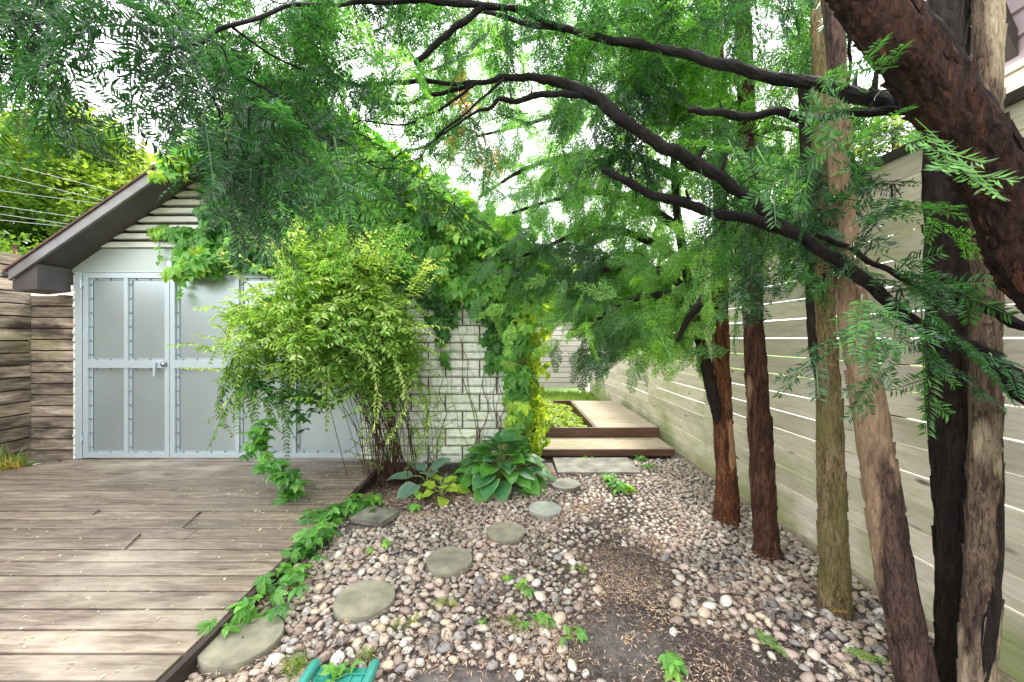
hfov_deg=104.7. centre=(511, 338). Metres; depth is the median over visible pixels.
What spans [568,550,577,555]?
pebble
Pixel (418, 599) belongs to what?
pebble
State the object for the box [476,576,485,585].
pebble
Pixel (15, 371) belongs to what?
wooden fence
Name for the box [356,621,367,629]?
pebble
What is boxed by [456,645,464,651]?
pebble
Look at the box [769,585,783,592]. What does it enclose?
pebble
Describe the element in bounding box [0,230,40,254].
leafy tree
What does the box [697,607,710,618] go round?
pebble
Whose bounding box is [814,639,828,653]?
pebble
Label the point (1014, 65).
neighbour house
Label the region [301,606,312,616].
pebble
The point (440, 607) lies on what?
pebble
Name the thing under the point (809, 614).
pebble
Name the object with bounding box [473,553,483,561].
pebble
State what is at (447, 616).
pebble
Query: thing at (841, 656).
pebble
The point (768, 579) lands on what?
pebble
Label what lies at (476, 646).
pebble
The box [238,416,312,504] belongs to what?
creeper strand
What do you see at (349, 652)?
pebble
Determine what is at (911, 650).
conifer tree
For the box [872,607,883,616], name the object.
pebble
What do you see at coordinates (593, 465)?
flagstone
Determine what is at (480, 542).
pebble
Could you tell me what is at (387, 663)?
pebble
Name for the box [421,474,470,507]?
hosta
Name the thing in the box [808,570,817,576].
pebble
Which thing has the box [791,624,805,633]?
pebble
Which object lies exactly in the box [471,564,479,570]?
pebble
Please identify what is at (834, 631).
pebble
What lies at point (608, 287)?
conifer tree
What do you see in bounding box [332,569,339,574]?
pebble
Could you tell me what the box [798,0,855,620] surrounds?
conifer tree
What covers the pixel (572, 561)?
pebble
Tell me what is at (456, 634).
pebble
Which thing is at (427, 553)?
pebble
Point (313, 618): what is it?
pebble
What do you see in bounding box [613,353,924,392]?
ground
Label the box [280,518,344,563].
creeper clump
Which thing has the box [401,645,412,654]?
pebble
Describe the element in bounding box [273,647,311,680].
grass tuft
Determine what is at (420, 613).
pebble
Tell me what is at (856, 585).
pebble
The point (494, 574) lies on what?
pebble
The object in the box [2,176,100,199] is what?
overhead wire
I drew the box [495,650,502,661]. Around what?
pebble
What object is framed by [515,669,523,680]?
pebble
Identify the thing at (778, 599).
pebble
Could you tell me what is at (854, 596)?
pebble
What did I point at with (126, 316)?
door
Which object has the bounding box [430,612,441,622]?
pebble
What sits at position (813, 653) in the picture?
pebble
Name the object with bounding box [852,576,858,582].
pebble
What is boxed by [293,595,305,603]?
pebble
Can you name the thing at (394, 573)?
pebble
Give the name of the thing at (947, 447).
conifer tree
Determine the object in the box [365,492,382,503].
seedling
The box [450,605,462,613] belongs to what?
pebble
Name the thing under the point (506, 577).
seedling
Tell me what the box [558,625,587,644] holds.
seedling
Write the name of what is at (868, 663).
pebble
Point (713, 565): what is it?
pebble
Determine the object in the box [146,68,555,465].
virginia creeper
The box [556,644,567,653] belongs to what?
pebble
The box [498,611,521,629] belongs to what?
grass tuft
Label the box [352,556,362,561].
pebble
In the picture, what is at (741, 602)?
pebble
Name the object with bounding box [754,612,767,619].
pebble
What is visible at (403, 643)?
pebble
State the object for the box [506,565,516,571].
pebble
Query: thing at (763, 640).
cedar sprig
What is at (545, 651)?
pebble
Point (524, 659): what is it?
pebble
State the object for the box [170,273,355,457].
door
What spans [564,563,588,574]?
grass tuft
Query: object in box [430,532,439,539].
pebble
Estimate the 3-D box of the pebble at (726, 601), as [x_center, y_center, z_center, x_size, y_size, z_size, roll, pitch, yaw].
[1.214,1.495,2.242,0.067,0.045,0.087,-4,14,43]
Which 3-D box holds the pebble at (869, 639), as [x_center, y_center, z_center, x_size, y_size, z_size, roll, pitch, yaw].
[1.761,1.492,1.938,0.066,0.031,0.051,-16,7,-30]
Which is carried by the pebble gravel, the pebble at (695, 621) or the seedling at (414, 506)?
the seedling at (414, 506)
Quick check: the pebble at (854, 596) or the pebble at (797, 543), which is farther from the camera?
the pebble at (797, 543)
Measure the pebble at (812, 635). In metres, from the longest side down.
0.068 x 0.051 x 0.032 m
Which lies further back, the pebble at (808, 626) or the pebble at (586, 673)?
the pebble at (808, 626)
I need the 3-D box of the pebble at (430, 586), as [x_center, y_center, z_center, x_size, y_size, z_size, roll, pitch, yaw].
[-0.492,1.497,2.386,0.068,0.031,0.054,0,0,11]
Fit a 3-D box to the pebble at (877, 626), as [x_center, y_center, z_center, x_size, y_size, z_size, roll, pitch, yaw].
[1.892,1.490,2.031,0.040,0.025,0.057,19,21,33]
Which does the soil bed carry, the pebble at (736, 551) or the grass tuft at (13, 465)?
the pebble at (736, 551)
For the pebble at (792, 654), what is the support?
on the soil bed
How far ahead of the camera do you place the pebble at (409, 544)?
2.81 m
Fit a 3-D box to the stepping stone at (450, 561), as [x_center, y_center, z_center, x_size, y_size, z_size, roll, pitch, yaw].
[-0.414,1.485,2.621,0.304,0.055,0.304,0,0,0]
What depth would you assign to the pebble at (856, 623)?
2.04 m
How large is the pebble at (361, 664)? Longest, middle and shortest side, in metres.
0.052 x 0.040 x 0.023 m
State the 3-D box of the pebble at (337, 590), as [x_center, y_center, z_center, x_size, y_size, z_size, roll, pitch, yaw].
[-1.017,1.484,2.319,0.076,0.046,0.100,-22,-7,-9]
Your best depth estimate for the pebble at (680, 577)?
2.45 m
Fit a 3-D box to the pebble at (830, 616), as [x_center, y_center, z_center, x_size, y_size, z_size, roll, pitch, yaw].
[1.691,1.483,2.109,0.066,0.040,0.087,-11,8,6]
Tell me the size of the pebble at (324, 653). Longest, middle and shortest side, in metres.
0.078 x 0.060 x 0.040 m
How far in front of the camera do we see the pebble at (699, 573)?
2.48 m
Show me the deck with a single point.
(148, 640)
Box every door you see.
[78,273,169,457]
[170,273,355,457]
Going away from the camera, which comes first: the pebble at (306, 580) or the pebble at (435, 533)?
the pebble at (306, 580)
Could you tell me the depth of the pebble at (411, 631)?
2.00 m
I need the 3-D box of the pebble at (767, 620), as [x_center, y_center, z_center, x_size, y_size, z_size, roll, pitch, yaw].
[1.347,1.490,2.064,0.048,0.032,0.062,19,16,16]
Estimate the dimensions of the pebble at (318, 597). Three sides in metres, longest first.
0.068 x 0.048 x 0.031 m
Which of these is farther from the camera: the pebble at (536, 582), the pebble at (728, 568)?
the pebble at (728, 568)
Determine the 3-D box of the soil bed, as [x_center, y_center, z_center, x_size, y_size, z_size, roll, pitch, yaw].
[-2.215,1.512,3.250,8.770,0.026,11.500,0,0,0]
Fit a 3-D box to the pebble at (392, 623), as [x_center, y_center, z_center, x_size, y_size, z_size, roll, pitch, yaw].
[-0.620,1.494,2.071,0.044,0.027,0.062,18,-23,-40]
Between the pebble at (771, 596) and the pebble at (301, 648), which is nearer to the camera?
the pebble at (301, 648)
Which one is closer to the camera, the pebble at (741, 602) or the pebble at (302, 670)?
the pebble at (302, 670)
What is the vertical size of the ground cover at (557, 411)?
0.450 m
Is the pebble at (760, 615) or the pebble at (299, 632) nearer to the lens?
the pebble at (299, 632)
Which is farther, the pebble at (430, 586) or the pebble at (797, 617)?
the pebble at (430, 586)
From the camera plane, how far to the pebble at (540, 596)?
2.26 m
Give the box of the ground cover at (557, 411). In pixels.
[531,397,586,427]
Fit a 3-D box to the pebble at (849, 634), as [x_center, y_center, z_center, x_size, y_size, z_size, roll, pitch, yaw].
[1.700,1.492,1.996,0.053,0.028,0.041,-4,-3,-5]
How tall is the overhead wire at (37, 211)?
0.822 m
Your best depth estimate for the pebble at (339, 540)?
2.88 m
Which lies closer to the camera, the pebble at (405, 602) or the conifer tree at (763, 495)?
the pebble at (405, 602)
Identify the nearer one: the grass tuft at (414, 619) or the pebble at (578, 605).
the grass tuft at (414, 619)
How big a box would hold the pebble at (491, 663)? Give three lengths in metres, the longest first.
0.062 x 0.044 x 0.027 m
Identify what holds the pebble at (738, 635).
on the soil bed
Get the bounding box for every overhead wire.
[0,123,142,171]
[0,162,114,191]
[0,190,97,203]
[1,206,77,217]
[1,214,65,223]
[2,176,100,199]
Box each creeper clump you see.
[194,597,262,637]
[229,579,310,623]
[252,555,326,593]
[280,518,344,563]
[296,493,383,534]
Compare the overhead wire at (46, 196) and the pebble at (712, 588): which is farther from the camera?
the overhead wire at (46, 196)
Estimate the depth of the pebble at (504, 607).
2.16 m
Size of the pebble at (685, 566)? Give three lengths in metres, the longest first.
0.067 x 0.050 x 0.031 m
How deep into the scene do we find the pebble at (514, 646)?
1.90 m
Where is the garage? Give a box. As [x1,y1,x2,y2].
[1,148,537,464]
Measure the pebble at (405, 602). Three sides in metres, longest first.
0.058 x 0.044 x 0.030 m
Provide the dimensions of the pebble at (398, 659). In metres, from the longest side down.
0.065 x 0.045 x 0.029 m
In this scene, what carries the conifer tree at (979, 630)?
on the soil bed
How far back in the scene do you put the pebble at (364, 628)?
2.01 m
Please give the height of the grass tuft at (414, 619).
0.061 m
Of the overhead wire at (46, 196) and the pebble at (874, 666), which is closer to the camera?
the pebble at (874, 666)
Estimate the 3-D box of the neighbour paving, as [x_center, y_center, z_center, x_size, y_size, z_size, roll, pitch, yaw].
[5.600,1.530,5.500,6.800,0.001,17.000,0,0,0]
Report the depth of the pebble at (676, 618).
2.07 m
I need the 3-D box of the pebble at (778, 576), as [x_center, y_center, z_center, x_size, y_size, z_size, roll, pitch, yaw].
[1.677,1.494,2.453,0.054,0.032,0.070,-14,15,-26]
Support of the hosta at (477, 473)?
on the soil bed
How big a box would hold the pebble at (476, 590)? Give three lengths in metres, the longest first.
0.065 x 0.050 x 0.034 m
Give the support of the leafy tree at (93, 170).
on the ground at (786, 375)
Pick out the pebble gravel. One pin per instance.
(808, 676)
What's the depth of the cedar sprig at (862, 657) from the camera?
1.82 m
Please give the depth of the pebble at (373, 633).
1.96 m
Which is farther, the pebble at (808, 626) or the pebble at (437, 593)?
the pebble at (437, 593)
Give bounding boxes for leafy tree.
[0,90,156,253]
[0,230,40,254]
[699,89,922,417]
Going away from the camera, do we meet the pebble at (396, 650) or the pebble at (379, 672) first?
the pebble at (379, 672)
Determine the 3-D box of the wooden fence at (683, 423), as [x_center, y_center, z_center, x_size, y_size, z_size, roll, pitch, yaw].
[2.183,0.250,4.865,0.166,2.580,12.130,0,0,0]
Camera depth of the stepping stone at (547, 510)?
3.36 m
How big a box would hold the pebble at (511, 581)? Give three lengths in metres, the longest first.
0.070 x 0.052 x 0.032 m
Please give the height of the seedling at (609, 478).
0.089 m
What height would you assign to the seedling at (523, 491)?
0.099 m
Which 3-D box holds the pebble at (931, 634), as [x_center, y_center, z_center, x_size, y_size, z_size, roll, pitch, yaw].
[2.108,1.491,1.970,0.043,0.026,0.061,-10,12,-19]
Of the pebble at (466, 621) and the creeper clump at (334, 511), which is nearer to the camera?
the pebble at (466, 621)
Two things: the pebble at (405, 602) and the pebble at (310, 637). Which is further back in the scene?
the pebble at (405, 602)
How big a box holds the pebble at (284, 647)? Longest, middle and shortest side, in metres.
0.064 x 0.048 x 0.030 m
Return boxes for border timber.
[542,400,586,405]
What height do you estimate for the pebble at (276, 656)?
0.041 m
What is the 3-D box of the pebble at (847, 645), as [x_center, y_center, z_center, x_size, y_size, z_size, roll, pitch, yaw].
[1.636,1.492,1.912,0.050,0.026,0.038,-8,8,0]
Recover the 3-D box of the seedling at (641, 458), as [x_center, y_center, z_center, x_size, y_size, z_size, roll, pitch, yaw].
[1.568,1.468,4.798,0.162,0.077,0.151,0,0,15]
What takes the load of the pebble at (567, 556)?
on the soil bed
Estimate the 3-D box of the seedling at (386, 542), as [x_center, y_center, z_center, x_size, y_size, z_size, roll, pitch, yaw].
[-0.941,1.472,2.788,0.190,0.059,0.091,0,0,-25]
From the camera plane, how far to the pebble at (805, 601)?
2.21 m
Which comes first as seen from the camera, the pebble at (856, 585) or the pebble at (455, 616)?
the pebble at (455, 616)
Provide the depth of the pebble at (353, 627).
2.02 m
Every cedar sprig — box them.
[750,626,788,656]
[827,606,848,613]
[841,646,888,664]
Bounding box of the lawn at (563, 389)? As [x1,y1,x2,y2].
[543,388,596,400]
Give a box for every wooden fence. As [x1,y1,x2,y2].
[0,252,30,461]
[29,295,74,461]
[536,314,588,390]
[589,85,1023,681]
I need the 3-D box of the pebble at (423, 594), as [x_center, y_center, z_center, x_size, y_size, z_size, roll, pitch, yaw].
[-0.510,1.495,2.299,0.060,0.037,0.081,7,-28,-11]
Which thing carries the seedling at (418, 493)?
on the soil bed
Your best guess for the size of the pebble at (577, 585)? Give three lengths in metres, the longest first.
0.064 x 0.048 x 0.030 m
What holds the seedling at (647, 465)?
on the pebble gravel
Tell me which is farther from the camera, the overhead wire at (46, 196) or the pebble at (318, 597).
the overhead wire at (46, 196)
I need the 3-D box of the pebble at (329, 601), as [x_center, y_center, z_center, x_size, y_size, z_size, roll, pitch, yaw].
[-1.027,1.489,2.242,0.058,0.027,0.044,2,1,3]
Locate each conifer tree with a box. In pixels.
[329,0,781,526]
[614,4,803,562]
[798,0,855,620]
[821,0,939,681]
[920,0,970,681]
[956,0,1007,681]
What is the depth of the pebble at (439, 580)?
2.41 m
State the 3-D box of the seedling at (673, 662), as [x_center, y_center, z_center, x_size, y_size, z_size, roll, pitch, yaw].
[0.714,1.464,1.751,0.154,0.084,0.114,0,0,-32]
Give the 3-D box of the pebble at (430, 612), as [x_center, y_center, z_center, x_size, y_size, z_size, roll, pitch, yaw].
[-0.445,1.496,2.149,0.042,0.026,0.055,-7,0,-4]
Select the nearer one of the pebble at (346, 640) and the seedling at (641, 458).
the pebble at (346, 640)
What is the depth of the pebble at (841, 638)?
1.96 m
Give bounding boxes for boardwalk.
[531,401,659,436]
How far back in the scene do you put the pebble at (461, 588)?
2.33 m
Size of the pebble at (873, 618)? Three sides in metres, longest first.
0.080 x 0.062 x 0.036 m
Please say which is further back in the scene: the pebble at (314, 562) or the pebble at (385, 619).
the pebble at (314, 562)
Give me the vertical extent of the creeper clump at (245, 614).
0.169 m
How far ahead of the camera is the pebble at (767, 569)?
2.52 m
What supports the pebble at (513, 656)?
on the soil bed
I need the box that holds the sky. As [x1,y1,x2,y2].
[0,0,925,338]
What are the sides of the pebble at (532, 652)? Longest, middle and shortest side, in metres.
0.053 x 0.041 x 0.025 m
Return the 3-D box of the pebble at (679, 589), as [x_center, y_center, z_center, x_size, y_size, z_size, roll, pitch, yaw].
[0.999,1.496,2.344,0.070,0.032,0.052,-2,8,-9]
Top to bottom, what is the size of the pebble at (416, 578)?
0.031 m
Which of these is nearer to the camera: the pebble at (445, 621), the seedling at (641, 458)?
the pebble at (445, 621)
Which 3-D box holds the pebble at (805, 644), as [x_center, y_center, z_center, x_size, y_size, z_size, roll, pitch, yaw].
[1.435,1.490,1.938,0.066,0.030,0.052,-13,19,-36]
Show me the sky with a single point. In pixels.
(452, 172)
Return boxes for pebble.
[263,652,284,667]
[273,661,287,674]
[276,643,288,653]
[287,638,299,645]
[290,652,304,659]
[292,622,305,636]
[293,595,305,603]
[293,643,304,650]
[297,667,305,676]
[298,578,312,584]
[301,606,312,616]
[301,634,313,642]
[306,614,318,622]
[309,609,321,614]
[311,555,325,564]
[312,595,323,603]
[313,583,325,592]
[315,640,324,653]
[318,650,331,662]
[319,602,327,609]
[322,585,331,594]
[323,625,334,636]
[324,562,333,570]
[325,619,333,625]
[326,597,334,603]
[330,649,344,666]
[331,537,344,544]
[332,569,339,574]
[332,585,344,596]
[333,550,342,559]
[336,631,344,637]
[336,635,349,645]
[339,564,348,569]
[344,623,356,632]
[345,647,353,655]
[346,545,356,551]
[347,576,358,584]
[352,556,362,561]
[352,560,360,568]
[352,637,364,649]
[353,547,363,555]
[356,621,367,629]
[358,662,366,667]
[361,625,372,634]
[365,641,377,652]
[366,567,376,573]
[367,631,379,642]
[372,542,381,549]
[373,562,381,569]
[373,575,384,580]
[374,669,382,678]
[375,623,385,633]
[379,553,389,565]
[379,633,388,646]
[380,615,389,624]
[380,659,393,671]
[381,568,388,574]
[388,646,400,655]
[389,570,397,577]
[389,619,398,626]
[393,652,402,666]
[394,663,406,672]
[399,616,405,625]
[399,636,412,647]
[400,606,412,615]
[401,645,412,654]
[403,598,410,605]
[404,541,417,549]
[404,565,415,574]
[404,668,416,680]
[405,628,413,635]
[407,557,418,565]
[409,622,422,628]
[412,574,420,581]
[413,597,421,603]
[416,601,428,610]
[417,610,426,616]
[418,627,428,635]
[419,591,429,598]
[424,551,432,557]
[424,583,436,589]
[427,609,433,616]
[427,626,439,638]
[429,635,439,646]
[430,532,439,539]
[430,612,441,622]
[433,589,448,599]
[434,578,442,586]
[435,602,443,610]
[436,641,453,653]
[440,619,450,625]
[441,627,452,640]
[442,584,450,592]
[443,611,452,618]
[446,623,455,630]
[448,655,457,663]
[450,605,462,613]
[451,613,461,620]
[451,630,466,640]
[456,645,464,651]
[459,586,466,596]
[459,652,468,659]
[463,617,475,625]
[464,593,476,602]
[465,606,475,613]
[466,571,474,577]
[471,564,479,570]
[471,640,482,650]
[472,584,480,593]
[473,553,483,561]
[475,540,483,547]
[475,623,489,632]
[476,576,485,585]
[477,599,487,606]
[484,638,495,649]
[486,660,498,670]
[488,572,499,578]
[490,592,497,600]
[494,634,503,642]
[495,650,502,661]
[496,604,506,613]
[504,579,514,585]
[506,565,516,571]
[508,633,517,641]
[508,652,517,663]
[511,642,518,652]
[514,576,523,583]
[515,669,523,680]
[517,558,527,566]
[520,654,533,665]
[524,631,533,638]
[525,573,533,582]
[527,620,537,629]
[528,646,536,654]
[531,579,540,587]
[534,591,546,602]
[535,655,544,668]
[537,635,547,645]
[539,627,550,637]
[541,645,549,654]
[551,593,560,602]
[552,554,562,561]
[552,611,565,625]
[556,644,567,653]
[559,636,567,644]
[563,552,574,560]
[563,589,572,594]
[563,606,572,612]
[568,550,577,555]
[568,559,576,564]
[568,658,577,673]
[573,583,582,588]
[573,601,584,610]
[582,669,588,678]
[593,585,602,594]
[660,554,668,561]
[669,596,682,611]
[669,627,677,636]
[670,562,678,568]
[670,616,683,625]
[674,586,685,592]
[675,574,685,581]
[678,563,688,569]
[689,611,698,616]
[690,618,699,624]
[697,571,708,579]
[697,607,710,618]
[701,601,716,609]
[707,562,716,568]
[707,583,718,594]
[719,566,730,571]
[719,588,729,593]
[719,595,732,608]
[720,538,729,544]
[725,572,734,580]
[728,608,739,615]
[732,549,741,555]
[732,583,742,590]
[733,632,741,638]
[735,558,746,565]
[737,598,748,605]
[745,613,756,623]
[747,589,757,595]
[749,637,760,643]
[751,643,760,651]
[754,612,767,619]
[763,566,772,574]
[763,575,772,583]
[763,606,774,618]
[764,617,774,628]
[765,591,774,599]
[767,599,777,608]
[767,650,776,660]
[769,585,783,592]
[773,631,787,641]
[774,596,787,603]
[776,574,787,582]
[777,619,789,629]
[779,602,793,611]
[781,648,799,660]
[784,554,795,561]
[785,611,800,621]
[786,570,801,577]
[788,639,802,646]
[791,585,803,593]
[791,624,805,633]
[793,541,802,547]
[797,581,811,592]
[798,636,810,647]
[798,663,810,671]
[800,599,813,606]
[801,618,812,628]
[802,611,813,617]
[806,630,819,640]
[807,648,821,660]
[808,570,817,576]
[814,617,831,627]
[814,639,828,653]
[819,608,836,622]
[824,631,835,639]
[828,644,838,653]
[831,626,840,634]
[832,621,845,630]
[833,652,848,663]
[836,632,847,641]
[838,661,859,680]
[842,630,854,636]
[844,643,855,649]
[849,639,862,648]
[851,621,864,629]
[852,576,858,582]
[852,583,863,589]
[852,592,859,600]
[856,604,865,612]
[857,656,875,666]
[858,664,870,672]
[860,591,871,598]
[864,636,877,646]
[866,615,884,625]
[867,632,883,639]
[868,600,879,608]
[870,644,888,655]
[870,664,884,675]
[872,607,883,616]
[875,623,883,632]
[875,652,886,660]
[928,632,934,639]
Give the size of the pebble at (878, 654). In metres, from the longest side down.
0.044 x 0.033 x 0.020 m
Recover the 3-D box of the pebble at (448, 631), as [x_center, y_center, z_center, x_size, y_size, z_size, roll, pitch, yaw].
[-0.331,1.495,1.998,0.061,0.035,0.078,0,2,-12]
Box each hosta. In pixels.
[386,457,456,501]
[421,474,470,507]
[448,429,555,503]
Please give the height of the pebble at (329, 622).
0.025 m
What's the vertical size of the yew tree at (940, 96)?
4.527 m
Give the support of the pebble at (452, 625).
on the soil bed
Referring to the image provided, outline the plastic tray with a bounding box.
[298,658,379,681]
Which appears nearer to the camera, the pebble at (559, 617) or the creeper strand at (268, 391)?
the pebble at (559, 617)
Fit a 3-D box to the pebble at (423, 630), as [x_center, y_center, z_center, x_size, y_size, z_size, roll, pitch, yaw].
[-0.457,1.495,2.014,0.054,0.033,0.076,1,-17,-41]
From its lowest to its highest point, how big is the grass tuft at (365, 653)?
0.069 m
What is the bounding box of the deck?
[0,458,388,681]
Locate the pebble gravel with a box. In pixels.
[185,458,933,681]
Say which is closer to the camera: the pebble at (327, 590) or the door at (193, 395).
the pebble at (327, 590)
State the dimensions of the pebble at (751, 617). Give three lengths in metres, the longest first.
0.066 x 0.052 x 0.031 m
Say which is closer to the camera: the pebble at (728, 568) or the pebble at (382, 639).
the pebble at (382, 639)
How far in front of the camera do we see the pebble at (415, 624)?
2.04 m
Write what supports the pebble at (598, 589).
on the soil bed
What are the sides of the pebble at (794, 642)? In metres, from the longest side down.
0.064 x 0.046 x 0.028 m
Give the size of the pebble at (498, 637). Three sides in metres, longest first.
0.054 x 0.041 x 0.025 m
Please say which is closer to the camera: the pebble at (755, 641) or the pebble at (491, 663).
the pebble at (491, 663)
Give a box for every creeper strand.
[231,367,346,434]
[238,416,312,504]
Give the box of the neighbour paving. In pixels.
[585,382,1023,614]
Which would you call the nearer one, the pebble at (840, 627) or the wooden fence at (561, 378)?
the pebble at (840, 627)
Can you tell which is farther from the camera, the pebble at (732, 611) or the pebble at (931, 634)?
the pebble at (732, 611)
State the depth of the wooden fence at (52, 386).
4.78 m
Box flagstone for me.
[553,457,640,474]
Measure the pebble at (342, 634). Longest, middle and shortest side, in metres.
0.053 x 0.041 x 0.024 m
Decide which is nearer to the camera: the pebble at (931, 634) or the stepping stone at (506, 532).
the pebble at (931, 634)
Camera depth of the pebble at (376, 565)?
2.57 m
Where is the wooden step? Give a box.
[536,437,674,458]
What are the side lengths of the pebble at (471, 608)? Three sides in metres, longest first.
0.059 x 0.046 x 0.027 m
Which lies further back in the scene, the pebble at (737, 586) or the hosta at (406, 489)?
the hosta at (406, 489)
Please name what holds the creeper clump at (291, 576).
on the soil bed
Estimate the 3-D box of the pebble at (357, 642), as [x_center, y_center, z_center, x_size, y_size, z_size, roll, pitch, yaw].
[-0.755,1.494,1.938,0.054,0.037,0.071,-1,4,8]
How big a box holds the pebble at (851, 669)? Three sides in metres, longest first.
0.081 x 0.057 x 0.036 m
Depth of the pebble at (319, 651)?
1.90 m
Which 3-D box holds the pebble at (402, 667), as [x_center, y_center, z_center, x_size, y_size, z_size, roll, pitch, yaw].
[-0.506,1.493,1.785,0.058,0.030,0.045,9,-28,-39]
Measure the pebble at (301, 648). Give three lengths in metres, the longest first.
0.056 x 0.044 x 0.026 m
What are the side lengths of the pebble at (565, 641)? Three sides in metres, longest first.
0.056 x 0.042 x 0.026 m
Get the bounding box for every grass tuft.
[0,443,48,470]
[0,455,36,470]
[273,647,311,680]
[356,643,379,667]
[370,611,419,630]
[430,596,458,608]
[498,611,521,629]
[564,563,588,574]
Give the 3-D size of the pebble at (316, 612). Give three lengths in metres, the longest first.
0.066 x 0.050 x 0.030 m
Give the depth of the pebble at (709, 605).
2.18 m
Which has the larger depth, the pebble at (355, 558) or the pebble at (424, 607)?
the pebble at (355, 558)
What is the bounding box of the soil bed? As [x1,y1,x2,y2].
[23,439,932,681]
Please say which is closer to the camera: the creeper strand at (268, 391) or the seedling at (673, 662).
the seedling at (673, 662)
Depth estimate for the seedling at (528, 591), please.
2.31 m
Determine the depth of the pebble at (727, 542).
2.89 m
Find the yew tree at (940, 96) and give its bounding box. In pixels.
[0,0,1023,437]
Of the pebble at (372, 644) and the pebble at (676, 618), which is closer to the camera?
the pebble at (372, 644)
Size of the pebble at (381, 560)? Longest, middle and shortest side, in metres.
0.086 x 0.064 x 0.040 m
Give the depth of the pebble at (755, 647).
1.89 m
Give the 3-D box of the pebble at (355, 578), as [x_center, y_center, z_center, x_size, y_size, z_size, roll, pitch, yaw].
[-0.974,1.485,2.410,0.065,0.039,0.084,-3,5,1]
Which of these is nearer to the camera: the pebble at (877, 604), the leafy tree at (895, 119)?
the pebble at (877, 604)
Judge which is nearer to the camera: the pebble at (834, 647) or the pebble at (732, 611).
the pebble at (834, 647)
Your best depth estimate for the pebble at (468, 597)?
2.25 m
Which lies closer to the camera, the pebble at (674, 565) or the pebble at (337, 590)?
the pebble at (337, 590)
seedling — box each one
[319,659,363,681]
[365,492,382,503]
[365,539,391,554]
[406,503,422,512]
[414,490,423,500]
[501,575,513,583]
[513,487,532,497]
[514,578,534,597]
[519,611,555,630]
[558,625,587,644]
[600,473,616,481]
[606,479,637,494]
[634,455,646,460]
[640,463,654,468]
[658,651,688,681]
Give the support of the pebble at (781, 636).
on the soil bed
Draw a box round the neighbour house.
[1003,0,1023,476]
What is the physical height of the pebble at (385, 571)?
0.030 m
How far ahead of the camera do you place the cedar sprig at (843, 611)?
2.11 m
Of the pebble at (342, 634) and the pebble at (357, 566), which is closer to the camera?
the pebble at (342, 634)
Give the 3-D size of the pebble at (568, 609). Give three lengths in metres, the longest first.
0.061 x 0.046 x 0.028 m
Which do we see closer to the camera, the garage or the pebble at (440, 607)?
the pebble at (440, 607)
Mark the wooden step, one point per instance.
(646, 447)
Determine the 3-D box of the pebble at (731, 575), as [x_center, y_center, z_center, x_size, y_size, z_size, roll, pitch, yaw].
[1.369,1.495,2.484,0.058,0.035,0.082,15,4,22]
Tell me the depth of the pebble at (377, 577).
2.42 m
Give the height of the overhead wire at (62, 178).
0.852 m
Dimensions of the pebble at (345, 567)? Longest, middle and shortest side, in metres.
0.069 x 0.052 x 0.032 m
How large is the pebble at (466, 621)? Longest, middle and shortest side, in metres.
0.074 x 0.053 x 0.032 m
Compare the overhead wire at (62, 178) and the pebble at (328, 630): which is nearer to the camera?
the pebble at (328, 630)
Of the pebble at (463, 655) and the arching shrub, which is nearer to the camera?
the pebble at (463, 655)
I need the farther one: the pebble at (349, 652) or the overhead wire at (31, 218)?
the overhead wire at (31, 218)
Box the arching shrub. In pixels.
[164,213,457,489]
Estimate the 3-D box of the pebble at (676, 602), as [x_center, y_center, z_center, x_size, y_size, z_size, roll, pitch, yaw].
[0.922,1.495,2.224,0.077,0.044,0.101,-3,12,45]
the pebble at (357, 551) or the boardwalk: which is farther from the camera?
the boardwalk
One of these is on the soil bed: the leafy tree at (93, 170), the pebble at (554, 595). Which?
the pebble at (554, 595)
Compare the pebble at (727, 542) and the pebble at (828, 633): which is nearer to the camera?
the pebble at (828, 633)
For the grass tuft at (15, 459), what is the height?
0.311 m
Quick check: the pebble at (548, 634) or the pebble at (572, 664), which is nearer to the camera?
the pebble at (572, 664)
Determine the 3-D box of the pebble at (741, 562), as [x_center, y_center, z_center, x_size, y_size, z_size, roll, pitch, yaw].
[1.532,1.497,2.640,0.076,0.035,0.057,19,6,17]
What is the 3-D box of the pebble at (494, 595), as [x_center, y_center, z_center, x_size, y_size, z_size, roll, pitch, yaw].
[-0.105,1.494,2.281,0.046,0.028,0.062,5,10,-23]
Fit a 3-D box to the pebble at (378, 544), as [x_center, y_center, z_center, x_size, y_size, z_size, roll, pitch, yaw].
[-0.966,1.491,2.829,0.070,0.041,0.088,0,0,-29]
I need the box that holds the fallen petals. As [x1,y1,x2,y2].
[0,460,370,678]
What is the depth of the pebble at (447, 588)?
2.35 m
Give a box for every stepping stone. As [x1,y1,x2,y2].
[197,613,283,679]
[333,580,394,624]
[350,506,398,527]
[426,546,471,578]
[487,522,524,545]
[529,501,561,520]
[551,478,579,492]
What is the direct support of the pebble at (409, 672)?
on the soil bed
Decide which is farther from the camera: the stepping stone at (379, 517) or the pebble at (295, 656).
the stepping stone at (379, 517)
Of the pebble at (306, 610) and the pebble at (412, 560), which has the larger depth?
the pebble at (412, 560)

